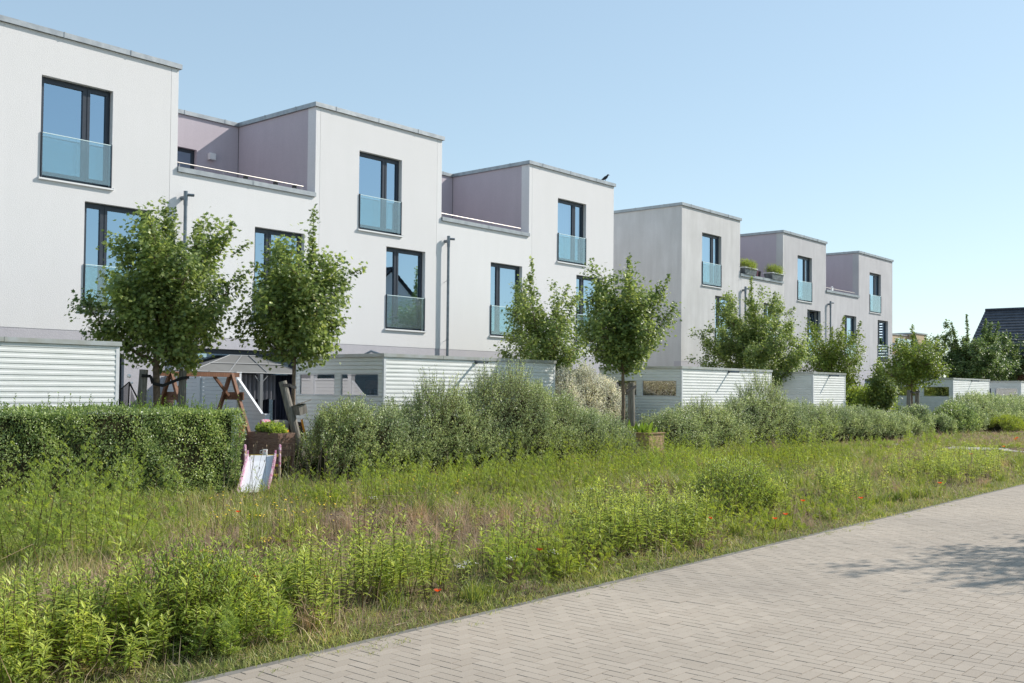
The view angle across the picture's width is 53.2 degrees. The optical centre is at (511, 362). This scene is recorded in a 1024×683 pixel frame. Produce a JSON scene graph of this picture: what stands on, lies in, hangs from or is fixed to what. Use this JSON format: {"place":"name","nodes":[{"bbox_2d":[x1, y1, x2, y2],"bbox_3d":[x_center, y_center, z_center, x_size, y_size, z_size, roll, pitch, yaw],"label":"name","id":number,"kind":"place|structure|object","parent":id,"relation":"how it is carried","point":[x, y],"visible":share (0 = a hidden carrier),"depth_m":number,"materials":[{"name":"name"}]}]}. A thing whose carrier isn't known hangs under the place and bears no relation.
{"place":"outdoors","nodes":[
{"label":"outdoors","id":0,"kind":"place"},
{"bbox_2d":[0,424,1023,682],"bbox_3d":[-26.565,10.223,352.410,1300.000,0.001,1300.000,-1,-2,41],"label":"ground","id":1,"kind":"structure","parent":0,"point":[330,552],"depth_m":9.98,"materials":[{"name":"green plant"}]},
{"bbox_2d":[0,15,182,413],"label":"tower house","id":2,"kind":"structure","parent":1,"relation":"on","point":[85,124],"depth_m":22.34,"materials":[{"name":"white paint"}]},
{"bbox_2d":[38,76,113,190],"bbox_3d":[-9.586,-5.018,22.474,0.254,2.250,1.682,-1,-2,41],"label":"window","id":3,"kind":"structure","parent":2,"relation":"in","point":[75,119],"depth_m":22.54,"materials":[{"name":"blue glass"}]},
{"bbox_2d":[83,202,146,311],"bbox_3d":[-8.975,-2.344,23.146,0.254,2.410,1.632,-1,-2,41],"label":"window","id":4,"kind":"structure","parent":2,"relation":"in","point":[97,217],"depth_m":22.93,"materials":[{"name":"blue glass"}]},
{"bbox_2d":[166,68,320,420],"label":"terrace house","id":5,"kind":"structure","parent":1,"relation":"on","point":[213,161],"depth_m":26.68,"materials":[{"name":"white paint"}]},
{"bbox_2d":[177,147,193,168],"bbox_3d":[-9.255,-4.786,28.430,0.060,2.390,0.880,-1,-2,41],"label":"terrace door","id":6,"kind":"structure","parent":5,"relation":"in","point":[183,155],"depth_m":28.59,"materials":[{"name":"black glass"}]},
{"bbox_2d":[180,191,194,367],"bbox_3d":[-7.752,-0.950,24.231,0.332,6.260,0.150,0,-1,3],"label":"downpipe","id":7,"kind":"object","parent":5,"relation":"attached to","point":[184,198],"visible":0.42,"depth_m":24.24,"materials":[{"name":"grey metal"}]},
{"bbox_2d":[191,348,292,420],"bbox_3d":[-6.798,0.893,25.764,0.084,2.430,3.070,-1,-2,41],"label":"window","id":8,"kind":"structure","parent":5,"relation":"in","point":[218,353],"depth_m":25.66,"materials":[{"name":"black glass"}]},
{"bbox_2d":[254,227,300,315],"bbox_3d":[-6.082,-2.247,26.526,0.232,2.380,1.560,-1,-2,41],"label":"window","id":9,"kind":"structure","parent":5,"relation":"in","point":[261,235],"depth_m":26.30,"materials":[{"name":"blue glass"}]},
{"bbox_2d":[238,101,444,354],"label":"tower house","id":10,"kind":"structure","parent":1,"relation":"on","point":[378,197],"depth_m":29.21,"materials":[{"name":"white paint"}]},
{"bbox_2d":[357,152,402,236],"bbox_3d":[-3.799,-4.795,29.199,0.254,2.250,1.692,-1,-2,41],"label":"window","id":11,"kind":"structure","parent":10,"relation":"in","point":[378,176],"depth_m":29.30,"materials":[{"name":"blue glass"}]},
{"bbox_2d":[384,247,426,332],"bbox_3d":[-3.160,-2.120,29.906,0.254,2.410,1.632,-1,-2,41],"label":"window","id":12,"kind":"structure","parent":10,"relation":"in","point":[404,298],"depth_m":30.01,"materials":[{"name":"blue glass"}]},
{"bbox_2d":[0,404,961,659],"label":"tansy plants","id":13,"kind":"object","parent":1,"relation":"on","point":[55,520],"visible":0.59,"depth_m":10.06,"materials":[{"name":"green plant"}]},
{"bbox_2d":[435,139,531,358],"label":"terrace house","id":14,"kind":"structure","parent":1,"relation":"on","point":[484,219],"depth_m":32.90,"materials":[{"name":"white paint"}]},
{"bbox_2d":[443,236,454,355],"bbox_3d":[-1.930,-0.725,30.998,0.332,6.260,0.150,0,-1,3],"label":"downpipe","id":15,"kind":"object","parent":14,"relation":"attached to","point":[447,241],"visible":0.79,"depth_m":30.97,"materials":[{"name":"grey metal"}]},
{"bbox_2d":[489,263,520,338],"bbox_3d":[-0.239,-2.007,33.301,0.254,2.410,1.632,-1,-2,41],"label":"window","id":16,"kind":"structure","parent":14,"relation":"in","point":[502,275],"depth_m":33.28,"materials":[{"name":"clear glass"}]},
{"bbox_2d":[0,432,1020,666],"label":"young weeds","id":17,"kind":"object","parent":1,"relation":"on","point":[470,535],"visible":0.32,"depth_m":12.33,"materials":[{"name":"green plant"}]},
{"bbox_2d":[0,430,1023,682],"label":"grass tufts","id":18,"kind":"object","parent":1,"relation":"on","point":[476,592],"visible":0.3,"depth_m":12.93,"materials":[{"name":"green plant"}]},
{"bbox_2d":[452,160,615,388],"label":"tower house","id":19,"kind":"structure","parent":1,"relation":"on","point":[572,223],"depth_m":35.97,"materials":[{"name":"white paint"}]},
{"bbox_2d":[557,199,587,266],"bbox_3d":[2.055,-4.568,36.005,0.254,2.250,1.712,-1,-2,41],"label":"window","id":20,"kind":"structure","parent":19,"relation":"in","point":[570,214],"depth_m":36.14,"materials":[{"name":"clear glass"}]},
{"bbox_2d":[576,275,598,342],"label":"window","id":21,"kind":"structure","parent":19,"relation":"in","point":[580,281],"depth_m":36.60,"materials":[{"name":"clear glass"}]},
{"bbox_2d":[185,484,1023,682],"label":"kerb","id":22,"kind":"structure","parent":1,"relation":"on","point":[363,641],"depth_m":7.68,"materials":[{"name":"concrete"}]},
{"bbox_2d":[612,202,741,367],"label":"tower house","id":23,"kind":"structure","parent":1,"relation":"on","point":[691,249],"depth_m":42.51,"materials":[{"name":"white paint"}]},
{"bbox_2d":[701,233,722,288],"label":"window","id":24,"kind":"structure","parent":23,"relation":"in","point":[710,243],"depth_m":43.56,"materials":[{"name":"clear glass"}]},
{"bbox_2d":[715,296,732,346],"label":"window","id":25,"kind":"structure","parent":23,"relation":"in","point":[716,297],"depth_m":44.00,"materials":[{"name":"clear glass"}]},
{"bbox_2d":[738,221,783,364],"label":"terrace house","id":26,"kind":"structure","parent":1,"relation":"on","point":[763,250],"depth_m":48.50,"materials":[{"name":"white paint"}]},
{"bbox_2d":[740,267,757,275],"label":"planter tub","id":27,"kind":"object","parent":26,"relation":"on","point":[744,270],"visible":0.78,"depth_m":45.58,"materials":[{"name":"grey concrete"}]},
{"bbox_2d":[740,257,757,270],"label":"potted herb","id":28,"kind":"object","parent":27,"relation":"in","point":[747,263],"visible":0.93,"depth_m":45.65,"materials":[{"name":"green plant"}]},
{"bbox_2d":[763,272,784,280],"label":"planter tub","id":29,"kind":"object","parent":26,"relation":"on","point":[773,275],"visible":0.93,"depth_m":47.57,"materials":[{"name":"grey concrete"}]},
{"bbox_2d":[763,263,784,273],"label":"potted herb","id":30,"kind":"object","parent":29,"relation":"in","point":[771,268],"visible":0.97,"depth_m":47.70,"materials":[{"name":"green plant"}]},
{"bbox_2d":[740,230,827,371],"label":"tower house","id":31,"kind":"structure","parent":1,"relation":"on","point":[804,276],"depth_m":50.25,"materials":[{"name":"grey paint"}]},
{"bbox_2d":[797,256,812,303],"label":"window","id":32,"kind":"structure","parent":31,"relation":"in","point":[803,282],"depth_m":50.43,"materials":[{"name":"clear glass"}]},
{"bbox_2d":[807,310,820,354],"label":"window","id":33,"kind":"structure","parent":31,"relation":"in","point":[809,315],"depth_m":51.36,"materials":[{"name":"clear glass"}]},
{"bbox_2d":[825,244,859,390],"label":"terrace house","id":34,"kind":"structure","parent":1,"relation":"on","point":[842,274],"depth_m":55.14,"materials":[{"name":"grey paint"}]},
{"bbox_2d":[845,315,856,358],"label":"window","id":35,"kind":"structure","parent":34,"relation":"in","point":[849,323],"depth_m":54.72,"materials":[{"name":"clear glass"}]},
{"bbox_2d":[826,251,893,388],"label":"tower house","id":36,"kind":"structure","parent":1,"relation":"on","point":[876,296],"depth_m":57.08,"materials":[{"name":"grey paint"}]},
{"bbox_2d":[869,273,881,314],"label":"window","id":37,"kind":"structure","parent":36,"relation":"in","point":[874,278],"depth_m":57.30,"materials":[{"name":"clear glass"}]},
{"bbox_2d":[878,320,887,362],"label":"window","id":38,"kind":"structure","parent":36,"relation":"in","point":[881,324],"depth_m":58.22,"materials":[{"name":"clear glass"}]},
{"bbox_2d":[861,357,903,413],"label":"bush","id":39,"kind":"object","parent":1,"relation":"on","point":[880,393],"visible":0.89,"depth_m":46.35,"materials":[{"name":"green plant"}]},
{"bbox_2d":[892,332,927,354],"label":"apartment building","id":40,"kind":"structure","parent":1,"relation":"on","point":[920,336],"depth_m":127.77,"materials":[{"name":"paint"}]},
{"bbox_2d":[897,332,960,377],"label":"maple tree","id":41,"kind":"object","parent":1,"relation":"on","point":[930,348],"visible":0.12,"depth_m":64.37,"materials":[{"name":"green plant"}]},
{"bbox_2d":[970,307,1023,380],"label":"gabled house","id":42,"kind":"structure","parent":1,"relation":"on","point":[1011,320],"depth_m":76.98,"materials":[{"name":"tile"}]},
{"bbox_2d":[991,330,1023,380],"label":"maple tree","id":43,"kind":"object","parent":1,"relation":"on","point":[1014,350],"visible":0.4,"depth_m":72.32,"materials":[{"name":"green plant"}]},
{"bbox_2d":[0,429,1023,682],"bbox_3d":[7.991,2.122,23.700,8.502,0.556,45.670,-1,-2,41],"label":"meadow grass","id":44,"kind":"structure","parent":0,"point":[874,487],"depth_m":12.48,"materials":[{"name":"green plant"}]},
{"bbox_2d":[0,337,121,413],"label":"garden shed","id":45,"kind":"structure","parent":44,"relation":"on","point":[35,370],"depth_m":16.17,"materials":[{"name":"white metal"}]},
{"bbox_2d":[0,390,247,507],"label":"clipped hedge","id":46,"kind":"object","parent":44,"relation":"on","point":[170,432],"visible":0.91,"depth_m":14.46,"materials":[{"name":"green plant"}]},
{"bbox_2d":[137,369,147,408],"bbox_3d":[-6.816,1.088,18.747,0.162,1.940,0.257,-1,-2,41],"label":"tree stake","id":47,"kind":"object","parent":44,"relation":"on","point":[142,384],"visible":0.33,"depth_m":18.73,"materials":[{"name":"grey wood"}]},
{"bbox_2d":[64,195,252,406],"bbox_3d":[-6.337,-0.541,18.986,3.351,5.211,3.082,-1,-2,41],"label":"maple tree","id":48,"kind":"object","parent":44,"relation":"on","point":[161,287],"visible":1,"depth_m":18.64,"materials":[{"name":"green plant"}]},
{"bbox_2d":[178,370,186,407],"bbox_3d":[-6.228,1.107,19.277,0.147,1.932,0.147,1,-1,-4],"label":"tree stake","id":49,"kind":"object","parent":44,"relation":"on","point":[182,388],"visible":0.39,"depth_m":19.24,"materials":[{"name":"grey wood"}]},
{"bbox_2d":[141,374,188,386],"bbox_3d":[-6.440,0.333,19.002,0.926,0.236,0.057,2,-2,-42],"label":"tree strap","id":50,"kind":"object","parent":49,"relation":"attached to","point":[164,384],"visible":1,"depth_m":18.98,"materials":[{"name":"black fabric"}]},
{"bbox_2d":[105,522,274,644],"bbox_3d":[-2.082,1.415,6.660,0.847,0.756,0.952,-1,-2,41],"label":"mugwort clump","id":51,"kind":"object","parent":44,"relation":"on","point":[215,569],"visible":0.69,"depth_m":6.56,"materials":[{"name":"green plant"}]},
{"bbox_2d":[160,371,250,431],"bbox_3d":[-6.295,1.136,20.579,2.098,1.965,1.800,-1,-2,41],"label":"swing frame","id":52,"kind":"object","parent":44,"relation":"on","point":[226,395],"visible":0.41,"depth_m":20.87,"materials":[{"name":"brown wood"}]},
{"bbox_2d":[167,372,269,456],"bbox_3d":[-6.600,1.178,22.662,3.920,1.950,0.140,-1,-2,41],"label":"swing set","id":53,"kind":"object","parent":44,"relation":"on","point":[255,414],"visible":0.33,"depth_m":22.54,"materials":[{"name":"dark grey wood"}]},
{"bbox_2d":[174,355,291,420],"bbox_3d":[-6.605,0.998,24.975,0.840,2.425,3.338,-1,-2,41],"label":"patio canopy","id":54,"kind":"object","parent":44,"relation":"on","point":[262,389],"visible":0.52,"depth_m":25.24,"materials":[{"name":"grey fabric"}]},
{"bbox_2d":[236,444,280,493],"bbox_3d":[-3.978,1.667,16.146,0.599,0.697,1.506,1,-1,-10],"label":"toddler slide","id":55,"kind":"object","parent":44,"relation":"on","point":[247,469],"visible":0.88,"depth_m":16.19,"materials":[{"name":"white plastic"}]},
{"bbox_2d":[234,431,295,477],"bbox_3d":[-4.375,1.643,18.080,1.040,0.834,0.540,-1,-2,41],"label":"raised bed","id":56,"kind":"object","parent":44,"relation":"on","point":[285,440],"visible":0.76,"depth_m":17.92,"materials":[{"name":"brown wood"}]},
{"bbox_2d":[254,419,287,436],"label":"strawberry plants","id":57,"kind":"object","parent":56,"relation":"on","point":[272,427],"visible":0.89,"depth_m":18.01,"materials":[{"name":"green plant"}]},
{"bbox_2d":[219,203,367,432],"bbox_3d":[-4.115,-0.482,19.268,2.924,5.152,2.500,-1,-2,41],"label":"maple tree","id":58,"kind":"object","parent":44,"relation":"on","point":[299,305],"visible":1,"depth_m":19.10,"materials":[{"name":"green plant"}]},
{"bbox_2d":[279,380,309,472],"bbox_3d":[-3.960,1.234,18.689,0.624,1.827,0.156,1,-1,-12],"label":"tree stake","id":59,"kind":"object","parent":44,"relation":"on","point":[289,410],"visible":0.81,"depth_m":18.62,"materials":[{"name":"grey wood"}]},
{"bbox_2d":[292,399,310,414],"bbox_3d":[-3.841,0.806,18.651,0.250,0.295,0.254,-1,-2,41],"label":"bird box","id":60,"kind":"object","parent":59,"relation":"attached to","point":[300,409],"visible":1,"depth_m":18.59,"materials":[{"name":"grey wood"}]},
{"bbox_2d":[219,440,370,505],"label":"dry seed stalks","id":61,"kind":"object","parent":44,"relation":"on","point":[251,476],"visible":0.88,"depth_m":14.28,"materials":[{"name":"brown plant"}]},
{"bbox_2d":[281,426,327,473],"bbox_3d":[-3.725,1.626,18.916,1.020,0.925,1.506,-1,-2,41],"label":"garden bush","id":62,"kind":"object","parent":44,"relation":"on","point":[297,465],"visible":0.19,"depth_m":18.60,"materials":[{"name":"green plant"}]},
{"bbox_2d":[157,510,578,597],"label":"tansy flowers","id":63,"kind":"object","parent":44,"relation":"on","point":[275,543],"visible":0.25,"depth_m":8.26,"materials":[{"name":"yellow plant"}]},
{"bbox_2d":[295,350,556,446],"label":"garden shed","id":64,"kind":"structure","parent":44,"relation":"on","point":[377,377],"depth_m":22.46,"materials":[{"name":"white metal"}]},
{"bbox_2d":[299,373,335,395],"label":"window","id":65,"kind":"structure","parent":64,"relation":"in","point":[314,384],"depth_m":22.86,"materials":[{"name":"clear glass"}]},
{"bbox_2d":[340,373,378,395],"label":"window","id":66,"kind":"structure","parent":64,"relation":"in","point":[355,384],"depth_m":21.93,"materials":[{"name":"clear glass"}]},
{"bbox_2d":[11,433,926,509],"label":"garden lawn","id":67,"kind":"structure","parent":44,"relation":"on","point":[351,477],"depth_m":17.67,"materials":[{"name":"green plant"}]},
{"bbox_2d":[301,352,641,480],"bbox_3d":[-0.401,0.975,21.141,2.139,2.414,9.476,-1,-2,41],"label":"loose hedge","id":68,"kind":"object","parent":44,"relation":"on","point":[445,432],"visible":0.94,"depth_m":19.74,"materials":[{"name":"green plant"}]},
{"bbox_2d":[370,486,591,600],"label":"white flowers","id":69,"kind":"object","parent":44,"relation":"on","point":[510,558],"visible":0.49,"depth_m":8.41,"materials":[{"name":"white plant"}]},
{"bbox_2d":[12,436,959,545],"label":"yellow flowers","id":70,"kind":"object","parent":44,"relation":"on","point":[383,501],"visible":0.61,"depth_m":11.17,"materials":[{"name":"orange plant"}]},
{"bbox_2d":[0,434,1013,622],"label":"dead stems","id":71,"kind":"object","parent":44,"relation":"on","point":[416,492],"visible":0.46,"depth_m":11.50,"materials":[{"name":"brown plant"}]},
{"bbox_2d":[0,437,1022,682],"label":"goldenrod plants","id":72,"kind":"object","parent":44,"relation":"on","point":[22,617],"visible":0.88,"depth_m":7.27,"materials":[{"name":"green plant"}]},
{"bbox_2d":[1,432,1023,682],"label":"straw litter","id":73,"kind":"object","parent":44,"relation":"on","point":[411,584],"visible":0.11,"depth_m":10.47,"materials":[{"name":"beige plant"}]},
{"bbox_2d":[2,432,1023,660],"bbox_3d":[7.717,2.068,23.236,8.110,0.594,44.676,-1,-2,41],"label":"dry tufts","id":74,"kind":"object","parent":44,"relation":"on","point":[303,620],"visible":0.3,"depth_m":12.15,"materials":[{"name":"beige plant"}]},
{"bbox_2d":[9,472,1023,682],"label":"kerb grass","id":75,"kind":"structure","parent":44,"relation":"on","point":[630,562],"depth_m":7.98,"materials":[{"name":"green plant"}]},
{"bbox_2d":[58,423,1023,602],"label":"bright herbs","id":76,"kind":"object","parent":44,"relation":"on","point":[774,457],"visible":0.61,"depth_m":14.09,"materials":[{"name":"green plant"}]},
{"bbox_2d":[493,255,588,393],"bbox_3d":[0.895,-0.409,30.803,3.014,5.678,3.097,1,-2,-20],"label":"maple tree","id":77,"kind":"object","parent":44,"relation":"on","point":[537,343],"visible":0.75,"depth_m":30.20,"materials":[{"name":"green plant"}]},
{"bbox_2d":[555,362,641,431],"bbox_3d":[2.133,1.161,30.001,2.577,2.518,3.554,-1,-2,41],"label":"flowering bush","id":78,"kind":"object","parent":44,"relation":"on","point":[591,390],"visible":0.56,"depth_m":29.52,"materials":[{"name":"white plant"}]},
{"bbox_2d":[571,253,681,425],"bbox_3d":[2.835,-0.234,25.698,2.589,5.108,2.754,-1,-2,41],"label":"maple tree","id":79,"kind":"object","parent":44,"relation":"on","point":[621,338],"visible":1,"depth_m":25.33,"materials":[{"name":"green plant"}]},
{"bbox_2d":[628,383,634,426],"bbox_3d":[3.031,1.416,25.898,0.177,1.824,0.234,-1,-2,41],"label":"tree stake","id":80,"kind":"object","parent":44,"relation":"on","point":[631,405],"visible":0.62,"depth_m":25.82,"materials":[{"name":"grey wood"}]},
{"bbox_2d":[624,432,664,457],"bbox_3d":[3.175,1.990,24.815,0.840,0.620,0.710,-1,-2,41],"label":"planter box","id":81,"kind":"object","parent":44,"relation":"on","point":[643,435],"visible":0.35,"depth_m":24.51,"materials":[{"name":"brown wood"}]},
{"bbox_2d":[627,420,657,432],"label":"chard plant","id":82,"kind":"object","parent":81,"relation":"on","point":[645,427],"visible":0.81,"depth_m":24.71,"materials":[{"name":"green plant"}]},
{"bbox_2d":[598,366,772,427],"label":"garden shed","id":83,"kind":"structure","parent":44,"relation":"on","point":[657,388],"depth_m":31.23,"materials":[{"name":"white metal"}]},
{"bbox_2d":[609,380,636,395],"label":"window","id":84,"kind":"structure","parent":83,"relation":"in","point":[619,381],"depth_m":31.67,"materials":[{"name":"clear glass"}]},
{"bbox_2d":[642,380,676,396],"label":"window","id":85,"kind":"structure","parent":83,"relation":"in","point":[649,387],"depth_m":30.90,"materials":[{"name":"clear glass"}]},
{"bbox_2d":[681,450,791,517],"bbox_3d":[3.013,1.595,13.700,1.446,0.880,1.657,-1,-2,41],"label":"spurge clump","id":86,"kind":"object","parent":44,"relation":"on","point":[729,481],"visible":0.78,"depth_m":13.37,"materials":[{"name":"green plant"}]},
{"bbox_2d":[684,275,817,386],"bbox_3d":[9.162,-0.331,39.054,5.051,6.090,4.251,-1,-2,41],"label":"maple tree","id":87,"kind":"object","parent":44,"relation":"on","point":[747,347],"visible":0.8,"depth_m":38.41,"materials":[{"name":"green plant"}]},
{"bbox_2d":[635,361,926,453],"bbox_3d":[8.609,1.253,31.194,2.254,2.548,15.981,-1,-2,44],"label":"loose hedge","id":88,"kind":"object","parent":44,"relation":"on","point":[759,415],"visible":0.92,"depth_m":29.60,"materials":[{"name":"green plant"}]},
{"bbox_2d":[772,372,845,414],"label":"garden shed","id":89,"kind":"structure","parent":44,"relation":"on","point":[815,387],"depth_m":37.85,"materials":[{"name":"white metal"}]},
{"bbox_2d":[794,315,867,388],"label":"maple tree","id":90,"kind":"object","parent":44,"relation":"on","point":[831,356],"visible":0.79,"depth_m":46.46,"materials":[{"name":"green plant"}]},
{"bbox_2d":[846,380,901,422],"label":"garden bush","id":91,"kind":"object","parent":44,"relation":"on","point":[855,396],"visible":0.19,"depth_m":46.67,"materials":[{"name":"green plant"}]},
{"bbox_2d":[875,324,955,406],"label":"maple tree","id":92,"kind":"object","parent":44,"relation":"on","point":[911,363],"visible":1,"depth_m":40.81,"materials":[{"name":"green plant"}]},
{"bbox_2d":[900,403,936,435],"bbox_3d":[14.902,2.100,37.776,1.376,1.273,1.882,-1,-2,41],"label":"garden bush","id":93,"kind":"object","parent":44,"relation":"on","point":[915,409],"visible":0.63,"depth_m":37.47,"materials":[{"name":"green plant"}]},
{"bbox_2d":[892,378,989,413],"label":"garden shed","id":94,"kind":"structure","parent":44,"relation":"on","point":[933,397],"depth_m":49.99,"materials":[{"name":"white metal"}]},
{"bbox_2d":[923,386,949,396],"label":"window","id":95,"kind":"structure","parent":94,"relation":"in","point":[933,391],"depth_m":49.67,"materials":[{"name":"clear glass"}]},
{"bbox_2d":[930,412,957,433],"bbox_3d":[16.512,2.345,39.313,1.400,0.906,1.400,-1,-2,41],"label":"garden bush","id":96,"kind":"object","parent":44,"relation":"on","point":[943,424],"visible":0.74,"depth_m":38.98,"materials":[{"name":"green plant"}]},
{"bbox_2d":[929,401,983,432],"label":"garden bush","id":97,"kind":"object","parent":44,"relation":"on","point":[960,412],"visible":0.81,"depth_m":40.41,"materials":[{"name":"green plant"}]},
{"bbox_2d":[935,314,1021,380],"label":"maple tree","id":98,"kind":"object","parent":44,"relation":"on","point":[971,361],"visible":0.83,"depth_m":64.23,"materials":[{"name":"green plant"}]},
{"bbox_2d":[937,389,1023,431],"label":"garden bush","id":99,"kind":"object","parent":44,"relation":"on","point":[986,407],"visible":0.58,"depth_m":43.99,"materials":[{"name":"green plant"}]},
{"bbox_2d":[986,414,1023,432],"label":"garden bush","id":100,"kind":"object","parent":44,"relation":"on","point":[1010,423],"visible":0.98,"depth_m":43.01,"materials":[{"name":"green plant"}]},
{"bbox_2d":[1001,392,1023,418],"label":"garden bush","id":101,"kind":"object","parent":44,"relation":"on","point":[1020,400],"visible":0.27,"depth_m":48.92,"materials":[{"name":"green plant"}]},
{"bbox_2d":[0,0,1023,376],"label":"sky","id":102,"kind":"structure","parent":0,"point":[890,129],"materials":[{"name":"blue"}]},
{"bbox_2d":[198,485,1023,682],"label":"road","id":103,"kind":"structure","parent":0,"point":[932,595],"depth_m":7.20,"materials":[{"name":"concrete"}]},
{"bbox_2d":[258,504,955,675],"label":"joint weeds","id":104,"kind":"object","parent":103,"relation":"on","point":[540,603],"visible":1,"depth_m":7.10,"materials":[{"name":"green plant"}]},
{"bbox_2d":[990,381,1023,396],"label":"garden shed","id":105,"kind":"structure","parent":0,"point":[1001,388],"depth_m":58.64,"materials":[{"name":"white metal"}]},
{"bbox_2d":[995,388,1017,396],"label":"window","id":106,"kind":"structure","parent":105,"relation":"in","point":[1001,391],"depth_m":58.67,"materials":[{"name":"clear glass"}]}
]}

